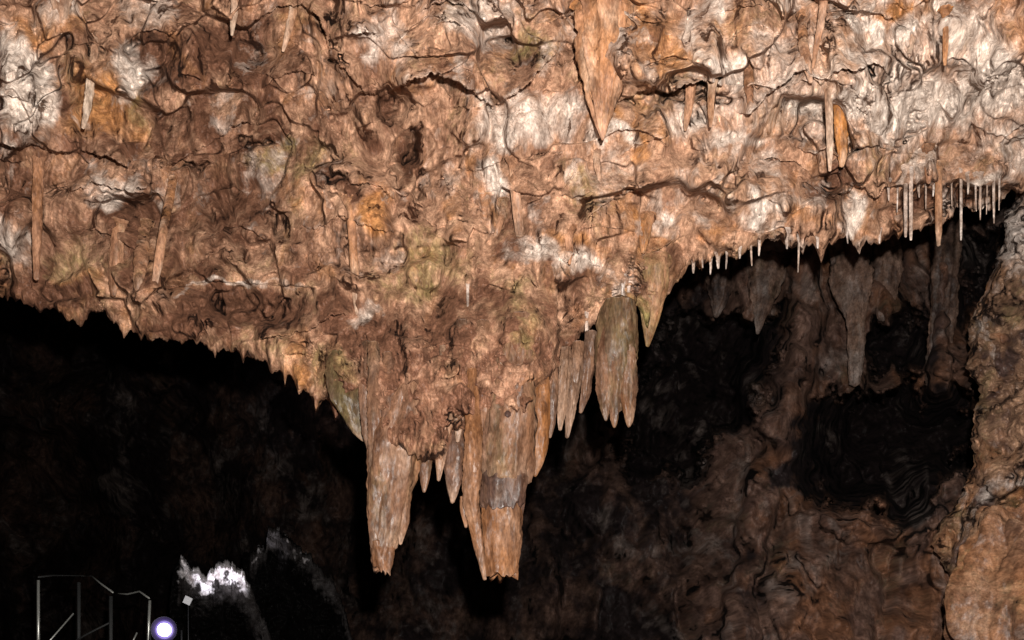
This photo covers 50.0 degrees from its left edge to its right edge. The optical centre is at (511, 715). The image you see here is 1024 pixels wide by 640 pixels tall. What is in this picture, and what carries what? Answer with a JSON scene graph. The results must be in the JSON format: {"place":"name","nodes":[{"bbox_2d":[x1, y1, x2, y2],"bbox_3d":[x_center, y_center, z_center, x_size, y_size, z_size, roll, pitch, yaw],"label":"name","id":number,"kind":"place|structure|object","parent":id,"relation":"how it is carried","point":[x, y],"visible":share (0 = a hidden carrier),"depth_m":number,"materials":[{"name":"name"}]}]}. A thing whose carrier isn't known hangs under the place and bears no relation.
{"place":"outdoors","nodes":[
{"label":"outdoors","id":0,"kind":"place"},
{"bbox_2d":[0,189,1015,639],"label":"cave wall","id":1,"kind":"structure","parent":0,"point":[778,477],"depth_m":18.21,"materials":[{"name":"stone"}]},
{"bbox_2d":[704,256,732,317],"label":"stalactite","id":2,"kind":"object","parent":1,"relation":"hanging from","point":[719,289],"visible":0.75,"depth_m":12.53},
{"bbox_2d":[746,247,790,333],"bbox_3d":[2.829,-4.795,12.132,0.512,1.197,0.446,0,0,0],"label":"stalactite","id":3,"kind":"object","parent":1,"relation":"hanging from","point":[766,272],"visible":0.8,"depth_m":11.99},
{"bbox_2d":[828,236,874,386],"bbox_3d":[3.560,-4.447,11.667,0.469,1.950,0.729,0,0,0],"label":"stalactite","id":4,"kind":"object","parent":1,"relation":"hanging from","point":[850,278],"visible":0.81,"depth_m":11.48},
{"bbox_2d":[871,234,903,320],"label":"stalactite","id":5,"kind":"object","parent":1,"relation":"hanging from","point":[887,261],"visible":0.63,"depth_m":12.02},
{"bbox_2d":[925,207,962,385],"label":"column","id":6,"kind":"structure","parent":1,"relation":"attached to","point":[948,250],"depth_m":11.71,"materials":[{"name":"brown stone"}]},
{"bbox_2d":[0,0,1023,468],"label":"ceiling","id":7,"kind":"structure","parent":0,"point":[408,126],"depth_m":6.29,"materials":[{"name":"brown stone"}]},
{"bbox_2d":[31,155,46,279],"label":"stalactite","id":8,"kind":"object","parent":7,"relation":"hanging from","point":[37,196],"visible":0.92,"depth_m":6.65},
{"bbox_2d":[50,0,72,33],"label":"stalactite","id":9,"kind":"object","parent":7,"relation":"hanging from","point":[63,7],"visible":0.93,"depth_m":5.86},
{"bbox_2d":[81,33,99,128],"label":"stalactite","id":10,"kind":"object","parent":7,"relation":"hanging from","point":[89,92],"visible":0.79,"depth_m":6.06},
{"bbox_2d":[108,216,128,296],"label":"stalactite","id":11,"kind":"object","parent":7,"relation":"hanging from","point":[116,252],"visible":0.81,"depth_m":6.72},
{"bbox_2d":[132,218,154,290],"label":"stalactite","id":12,"kind":"object","parent":7,"relation":"hanging from","point":[141,257],"visible":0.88,"depth_m":6.64},
{"bbox_2d":[152,160,184,283],"bbox_3d":[-2.111,-3.038,6.723,0.116,1.099,0.781,0,0,-9],"label":"stalactite","id":13,"kind":"object","parent":7,"relation":"hanging from","point":[164,225],"visible":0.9,"depth_m":6.44},
{"bbox_2d":[230,0,237,35],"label":"stalactite","id":14,"kind":"object","parent":7,"relation":"hanging from","point":[233,5],"visible":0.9,"depth_m":5.90},
{"bbox_2d":[282,5,297,51],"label":"stalactite","id":15,"kind":"object","parent":7,"relation":"hanging from","point":[291,19],"visible":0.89,"depth_m":6.20},
{"bbox_2d":[324,347,363,441],"bbox_3d":[-0.893,-1.753,5.990,0.249,0.546,0.260,0,0,0],"label":"stalactite","id":16,"kind":"object","parent":7,"relation":"hanging from","point":[346,405],"visible":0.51,"depth_m":5.90},
{"bbox_2d":[341,194,358,314],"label":"stalactite","id":17,"kind":"object","parent":7,"relation":"hanging from","point":[352,241],"visible":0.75,"depth_m":6.25},
{"bbox_2d":[358,340,368,448],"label":"stalactite","id":18,"kind":"object","parent":7,"relation":"hanging from","point":[362,393],"visible":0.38,"depth_m":5.79},
{"bbox_2d":[381,351,394,416],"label":"stalactite","id":19,"kind":"object","parent":7,"relation":"hanging from","point":[387,356],"visible":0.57,"depth_m":5.72},
{"bbox_2d":[365,340,421,575],"bbox_3d":[-0.595,-1.353,5.721,0.341,1.253,0.255,0,0,0],"label":"stalactite","id":20,"kind":"object","parent":7,"relation":"hanging from","point":[392,470],"visible":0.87,"depth_m":5.64},
{"bbox_2d":[419,460,432,492],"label":"stalactite","id":21,"kind":"object","parent":7,"relation":"hanging from","point":[425,470],"visible":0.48,"depth_m":5.76},
{"bbox_2d":[435,344,452,481],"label":"stalactite","id":22,"kind":"object","parent":7,"relation":"hanging from","point":[439,463],"visible":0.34,"depth_m":5.65},
{"bbox_2d":[444,430,464,503],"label":"stalactite","id":23,"kind":"object","parent":7,"relation":"hanging from","point":[453,468],"visible":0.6,"depth_m":5.67},
{"bbox_2d":[454,318,468,442],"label":"stalactite","id":24,"kind":"object","parent":7,"relation":"hanging from","point":[460,322],"visible":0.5,"depth_m":5.62},
{"bbox_2d":[465,283,469,306],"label":"soda straw","id":25,"kind":"object","parent":7,"relation":"hanging from","point":[467,292],"visible":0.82,"depth_m":6.13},
{"bbox_2d":[476,319,489,430],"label":"stalactite","id":26,"kind":"object","parent":7,"relation":"hanging from","point":[484,323],"visible":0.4,"depth_m":5.75},
{"bbox_2d":[460,311,537,583],"bbox_3d":[-0.096,-1.376,5.599,0.459,1.387,0.290,0,0,-22],"label":"stalactite","id":27,"kind":"object","parent":7,"relation":"hanging from","point":[499,465],"visible":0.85,"depth_m":5.53},
{"bbox_2d":[494,196,508,236],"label":"stalactite","id":28,"kind":"object","parent":7,"relation":"hanging from","point":[502,205],"visible":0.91,"depth_m":6.56},
{"bbox_2d":[504,154,523,236],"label":"stalactite","id":29,"kind":"object","parent":7,"relation":"hanging from","point":[511,160],"visible":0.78,"depth_m":6.32},
{"bbox_2d":[534,377,550,476],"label":"stalactite","id":30,"kind":"object","parent":7,"relation":"hanging from","point":[543,416],"visible":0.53,"depth_m":5.84},
{"bbox_2d":[549,368,558,437],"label":"stalactite","id":31,"kind":"object","parent":7,"relation":"hanging from","point":[554,390],"visible":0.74,"depth_m":6.04},
{"bbox_2d":[557,346,571,430],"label":"stalactite","id":32,"kind":"object","parent":7,"relation":"hanging from","point":[565,377],"visible":0.97,"depth_m":6.09},
{"bbox_2d":[565,223,576,264],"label":"stalactite","id":33,"kind":"object","parent":7,"relation":"hanging from","point":[571,231],"visible":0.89,"depth_m":6.03},
{"bbox_2d":[565,340,584,437],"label":"stalactite","id":34,"kind":"object","parent":7,"relation":"hanging from","point":[577,352],"visible":0.94,"depth_m":6.13},
{"bbox_2d":[584,311,588,330],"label":"soda straw","id":35,"kind":"object","parent":7,"relation":"hanging from","point":[586,322],"visible":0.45,"depth_m":6.53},
{"bbox_2d":[579,330,596,412],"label":"stalactite","id":36,"kind":"object","parent":7,"relation":"hanging from","point":[588,365],"visible":0.91,"depth_m":6.18},
{"bbox_2d":[592,148,601,181],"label":"stalactite","id":37,"kind":"object","parent":7,"relation":"hanging from","point":[596,156],"visible":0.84,"depth_m":5.95},
{"bbox_2d":[569,0,633,139],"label":"stalactite","id":38,"kind":"object","parent":7,"relation":"hanging from","point":[598,24],"visible":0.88,"depth_m":5.46},
{"bbox_2d":[594,294,638,427],"bbox_3d":[0.581,-1.963,6.122,0.250,0.749,0.200,0,0,0],"label":"stalactite","id":39,"kind":"object","parent":7,"relation":"hanging from","point":[616,342],"visible":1,"depth_m":6.04},
{"bbox_2d":[621,274,626,295],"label":"soda straw","id":40,"kind":"object","parent":7,"relation":"hanging from","point":[622,288],"visible":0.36,"depth_m":6.30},
{"bbox_2d":[639,211,655,253],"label":"stalactite","id":41,"kind":"object","parent":7,"relation":"hanging from","point":[648,218],"visible":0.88,"depth_m":6.60},
{"bbox_2d":[640,251,671,346],"bbox_3d":[0.886,-2.604,6.872,0.295,0.648,0.335,0,0,0],"label":"stalactite","id":42,"kind":"object","parent":7,"relation":"hanging from","point":[656,272],"visible":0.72,"depth_m":6.74},
{"bbox_2d":[684,82,697,130],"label":"stalactite","id":43,"kind":"object","parent":7,"relation":"hanging from","point":[690,91],"visible":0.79,"depth_m":5.95},
{"bbox_2d":[691,260,694,273],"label":"soda straw","id":44,"kind":"object","parent":7,"relation":"hanging from","point":[693,267],"visible":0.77,"depth_m":6.73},
{"bbox_2d":[709,258,712,274],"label":"soda straw","id":45,"kind":"object","parent":7,"relation":"hanging from","point":[710,264],"visible":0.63,"depth_m":6.83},
{"bbox_2d":[704,75,719,127],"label":"stalactite","id":46,"kind":"object","parent":7,"relation":"hanging from","point":[711,97],"visible":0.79,"depth_m":5.65},
{"bbox_2d":[714,251,721,268],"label":"soda straw","id":47,"kind":"object","parent":7,"relation":"hanging from","point":[717,259],"visible":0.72,"depth_m":6.73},
{"bbox_2d":[725,251,727,268],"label":"soda straw","id":48,"kind":"object","parent":7,"relation":"hanging from","point":[726,252],"visible":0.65,"depth_m":6.82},
{"bbox_2d":[738,246,741,258],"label":"soda straw","id":49,"kind":"object","parent":7,"relation":"hanging from","point":[739,250],"visible":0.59,"depth_m":6.50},
{"bbox_2d":[743,64,753,103],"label":"stalactite","id":50,"kind":"object","parent":7,"relation":"hanging from","point":[748,75],"visible":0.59,"depth_m":5.74},
{"bbox_2d":[750,245,751,265],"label":"soda straw","id":51,"kind":"object","parent":7,"relation":"hanging from","point":[751,254],"visible":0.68,"depth_m":6.68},
{"bbox_2d":[758,240,760,255],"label":"soda straw","id":52,"kind":"object","parent":7,"relation":"hanging from","point":[759,244],"visible":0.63,"depth_m":6.57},
{"bbox_2d":[785,227,791,248],"bbox_3d":[1.656,-2.860,6.592,0.068,0.181,0.144,0,0,0],"label":"soda straw","id":53,"kind":"object","parent":7,"relation":"hanging from","point":[788,231],"visible":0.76,"depth_m":6.55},
{"bbox_2d":[797,234,799,271],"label":"soda straw","id":54,"kind":"object","parent":7,"relation":"hanging from","point":[798,251],"visible":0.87,"depth_m":6.58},
{"bbox_2d":[795,9,812,82],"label":"stalactite","id":55,"kind":"object","parent":7,"relation":"hanging from","point":[803,43],"visible":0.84,"depth_m":5.61},
{"bbox_2d":[815,236,818,248],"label":"soda straw","id":56,"kind":"object","parent":7,"relation":"hanging from","point":[817,241],"visible":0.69,"depth_m":6.42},
{"bbox_2d":[812,0,827,68],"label":"stalactite","id":57,"kind":"object","parent":7,"relation":"hanging from","point":[822,13],"visible":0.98,"depth_m":5.52},
{"bbox_2d":[823,83,832,171],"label":"stalactite","id":58,"kind":"object","parent":7,"relation":"hanging from","point":[829,116],"visible":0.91,"depth_m":5.79},
{"bbox_2d":[833,105,848,166],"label":"stalactite","id":59,"kind":"object","parent":7,"relation":"hanging from","point":[841,134],"visible":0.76,"depth_m":6.08},
{"bbox_2d":[878,227,882,243],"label":"soda straw","id":60,"kind":"object","parent":7,"relation":"hanging from","point":[879,237],"visible":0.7,"depth_m":7.04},
{"bbox_2d":[887,178,891,200],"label":"soda straw","id":61,"kind":"object","parent":7,"relation":"hanging from","point":[888,188],"visible":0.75,"depth_m":6.56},
{"bbox_2d":[901,163,910,236],"bbox_3d":[2.389,-3.111,6.643,0.062,0.499,0.156,0,0,11],"label":"soda straw","id":62,"kind":"object","parent":7,"relation":"hanging from","point":[905,168],"visible":1,"depth_m":6.58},
{"bbox_2d":[909,166,913,240],"bbox_3d":[2.417,-3.088,6.630,0.063,0.501,0.156,0,0,11],"label":"soda straw","id":63,"kind":"object","parent":7,"relation":"hanging from","point":[911,203],"visible":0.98,"depth_m":6.57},
{"bbox_2d":[907,4,923,53],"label":"stalactite","id":64,"kind":"object","parent":7,"relation":"hanging from","point":[919,9],"visible":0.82,"depth_m":5.88},
{"bbox_2d":[917,184,920,197],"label":"soda straw","id":65,"kind":"object","parent":7,"relation":"hanging from","point":[918,189],"visible":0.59,"depth_m":6.86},
{"bbox_2d":[924,183,926,208],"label":"soda straw","id":66,"kind":"object","parent":7,"relation":"hanging from","point":[925,195],"visible":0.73,"depth_m":6.88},
{"bbox_2d":[921,143,935,183],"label":"stalactite","id":67,"kind":"object","parent":7,"relation":"hanging from","point":[926,148],"visible":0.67,"depth_m":6.87},
{"bbox_2d":[935,160,946,245],"bbox_3d":[2.677,-3.218,6.915,0.091,0.594,0.181,0,0,33],"label":"soda straw","id":68,"kind":"object","parent":7,"relation":"hanging from","point":[940,165],"visible":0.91,"depth_m":6.83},
{"bbox_2d":[937,4,953,65],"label":"stalactite","id":69,"kind":"object","parent":7,"relation":"hanging from","point":[945,10],"visible":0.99,"depth_m":5.78},
{"bbox_2d":[959,167,962,239],"bbox_3d":[2.847,-3.258,6.960,0.050,0.554,0.153,0,0,22],"label":"soda straw","id":70,"kind":"object","parent":7,"relation":"hanging from","point":[961,189],"visible":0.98,"depth_m":6.90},
{"bbox_2d":[965,171,969,193],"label":"soda straw","id":71,"kind":"object","parent":7,"relation":"hanging from","point":[967,179],"visible":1,"depth_m":6.81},
{"bbox_2d":[972,171,978,210],"bbox_3d":[2.869,-3.240,6.797,0.037,0.301,0.146,0,0,23],"label":"soda straw","id":72,"kind":"object","parent":7,"relation":"hanging from","point":[975,173],"visible":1,"depth_m":6.74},
{"bbox_2d":[978,171,983,219],"bbox_3d":[2.897,-3.220,6.812,0.047,0.356,0.148,0,0,31],"label":"soda straw","id":73,"kind":"object","parent":7,"relation":"hanging from","point":[980,174],"visible":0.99,"depth_m":6.75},
{"bbox_2d":[986,178,987,214],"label":"soda straw","id":74,"kind":"object","parent":7,"relation":"hanging from","point":[986,196],"visible":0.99,"depth_m":6.77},
{"bbox_2d":[992,174,996,223],"bbox_3d":[3.010,-3.244,6.880,0.052,0.390,0.153,0,0,30],"label":"soda straw","id":75,"kind":"object","parent":7,"relation":"hanging from","point":[993,194],"visible":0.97,"depth_m":6.81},
{"bbox_2d":[998,176,1000,209],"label":"soda straw","id":76,"kind":"object","parent":7,"relation":"hanging from","point":[999,193],"visible":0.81,"depth_m":6.95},
{"bbox_2d":[931,192,1023,575],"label":"side wall","id":77,"kind":"structure","parent":0,"point":[995,362],"depth_m":8.26,"materials":[{"name":"brown stone"}]},
{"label":"floor","id":78,"kind":"structure","parent":0,"visible":0},
{"bbox_2d":[37,575,150,639],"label":"railing","id":79,"kind":"object","parent":78,"relation":"on","point":[80,637],"visible":1,"depth_m":13.88,"materials":[{"name":"metal"}]},
{"bbox_2d":[149,616,182,639],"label":"floodlight","id":80,"kind":"object","parent":78,"relation":"on","point":[163,628],"visible":1,"depth_m":12.59,"materials":[{"name":"white glass"}]},
{"bbox_2d":[183,596,192,639],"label":"sign on a post","id":81,"kind":"object","parent":78,"relation":"on","point":[187,600],"visible":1,"depth_m":12.69,"materials":[{"name":"white metal"}]},
{"bbox_2d":[170,555,270,639],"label":"rock","id":82,"kind":"object","parent":78,"relation":"on","point":[223,605],"visible":0.99,"depth_m":15.36,"materials":[{"name":"grey stone"}]},
{"bbox_2d":[243,527,351,639],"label":"rock","id":83,"kind":"object","parent":78,"relation":"on","point":[297,596],"visible":0.88,"depth_m":16.60,"materials":[{"name":"grey stone"}]},
{"bbox_2d":[943,501,1023,639],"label":"boulder","id":84,"kind":"object","parent":78,"relation":"on","point":[983,598],"visible":1,"depth_m":7.21,"materials":[{"name":"brown stone"}]}
]}

